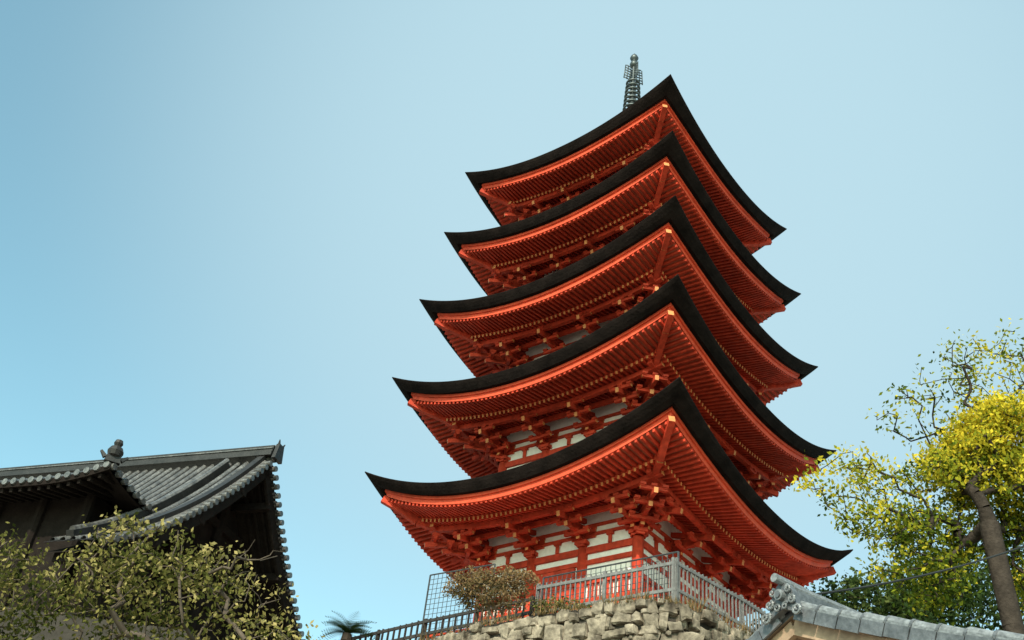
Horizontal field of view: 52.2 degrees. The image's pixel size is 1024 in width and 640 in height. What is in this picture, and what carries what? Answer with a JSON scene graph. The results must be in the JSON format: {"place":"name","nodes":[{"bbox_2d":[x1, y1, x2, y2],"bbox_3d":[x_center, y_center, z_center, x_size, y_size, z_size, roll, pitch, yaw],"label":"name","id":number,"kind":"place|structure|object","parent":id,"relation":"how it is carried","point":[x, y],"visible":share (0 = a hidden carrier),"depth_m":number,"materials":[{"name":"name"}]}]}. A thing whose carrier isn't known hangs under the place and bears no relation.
{"place":"outdoors","nodes":[
{"label":"outdoors","id":0,"kind":"place"},
{"bbox_2d":[0,439,305,639],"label":"temple hall","id":1,"kind":"structure","parent":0,"point":[224,498],"depth_m":28.81,"materials":[{"name":"tile"}]},
{"bbox_2d":[0,602,712,639],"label":"terrace ground","id":2,"kind":"structure","parent":0,"point":[66,634],"depth_m":23.95,"materials":[{"name":"grey stone"}]},
{"bbox_2d":[318,611,377,639],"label":"cycad palm","id":3,"kind":"object","parent":2,"relation":"on","point":[347,630],"visible":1,"depth_m":26.56,"materials":[{"name":"green plant"}]},
{"bbox_2d":[352,595,534,639],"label":"wooden railing","id":4,"kind":"object","parent":2,"relation":"on","point":[424,622],"visible":0.58,"depth_m":25.32,"materials":[{"name":"grey wood"}]},
{"bbox_2d":[420,563,495,639],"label":"wire fence","id":5,"kind":"object","parent":2,"relation":"on","point":[436,588],"visible":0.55,"depth_m":26.20,"materials":[{"name":"grey metal"}]},
{"bbox_2d":[439,564,541,624],"bbox_3d":[-0.510,6.145,22.945,2.235,1.754,1.104,7,-37,0],"label":"dry shrub","id":6,"kind":"object","parent":2,"relation":"on","point":[505,582],"visible":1,"depth_m":22.96,"materials":[{"name":"brown plant"}]},
{"bbox_2d":[528,594,591,613],"bbox_3d":[1.134,5.902,21.302,1.683,0.552,0.911,7,-37,0],"label":"shrub","id":7,"kind":"object","parent":2,"relation":"on","point":[557,604],"visible":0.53,"depth_m":21.23,"materials":[{"name":"green plant"}]},
{"bbox_2d":[405,585,753,639],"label":"dry grass","id":8,"kind":"structure","parent":2,"relation":"on","point":[692,605],"depth_m":20.75,"materials":[{"name":"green plant"}]},
{"bbox_2d":[433,598,750,639],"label":"stone retaining wall","id":9,"kind":"structure","parent":2,"relation":"on","point":[650,617],"depth_m":20.16,"materials":[{"name":"beige stone"}]},
{"bbox_2d":[365,53,852,639],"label":"five storied pagoda","id":10,"kind":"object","parent":2,"relation":"on","point":[631,363],"visible":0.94,"depth_m":28.82,"materials":[{"name":"red wood"}]},
{"bbox_2d":[542,551,678,605],"bbox_3d":[2.075,6.276,22.924,3.592,1.938,0.044,-20,-44,31],"label":"wire fence","id":11,"kind":"object","parent":2,"relation":"on","point":[636,560],"visible":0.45,"depth_m":23.06,"materials":[{"name":"grey metal"}]},
{"bbox_2d":[534,557,768,633],"bbox_3d":[5.018,7.275,23.444,8.633,1.727,3.143,19,-38,-15],"label":"picket fence","id":12,"kind":"object","parent":2,"relation":"on","point":[674,564],"visible":0.51,"depth_m":22.65,"materials":[{"name":"grey paint"}]},
{"bbox_2d":[751,542,1023,630],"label":"evergreen tree","id":13,"kind":"object","parent":2,"relation":"on","point":[881,602],"visible":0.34,"depth_m":31.73,"materials":[{"name":"green plant"}]},
{"bbox_2d":[0,0,1023,639],"label":"sky","id":14,"kind":"structure","parent":0,"point":[223,223],"materials":[{"name":"blue"}]},
{"label":"ground","id":15,"kind":"structure","parent":0,"visible":0},
{"bbox_2d":[0,522,94,639],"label":"maple tree","id":16,"kind":"object","parent":15,"relation":"on","point":[7,584],"visible":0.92,"depth_m":16.61,"materials":[{"name":"green plant"}]},
{"bbox_2d":[9,505,324,639],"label":"maple tree","id":17,"kind":"object","parent":15,"relation":"on","point":[129,632],"visible":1,"depth_m":16.21,"materials":[{"name":"green plant"}]},
{"bbox_2d":[745,573,1023,639],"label":"tiled gatehouse","id":18,"kind":"object","parent":15,"relation":"on","point":[798,612],"visible":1,"depth_m":9.03,"materials":[{"name":"grey tile"}]},
{"bbox_2d":[785,318,1023,633],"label":"camphor tree","id":19,"kind":"object","parent":15,"relation":"on","point":[978,448],"visible":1,"depth_m":20.00,"materials":[{"name":"green plant"}]},
{"bbox_3d":[7.980,5.410,11.217,1.200,9.600,0.298,7,-37,0],"label":"utility pole","id":20,"kind":"object","parent":15,"relation":"on","visible":0},
{"bbox_2d":[816,545,1023,594],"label":"overhead cable","id":21,"kind":"object","parent":20,"relation":"attached to","point":[904,579],"visible":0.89,"depth_m":10.79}
]}

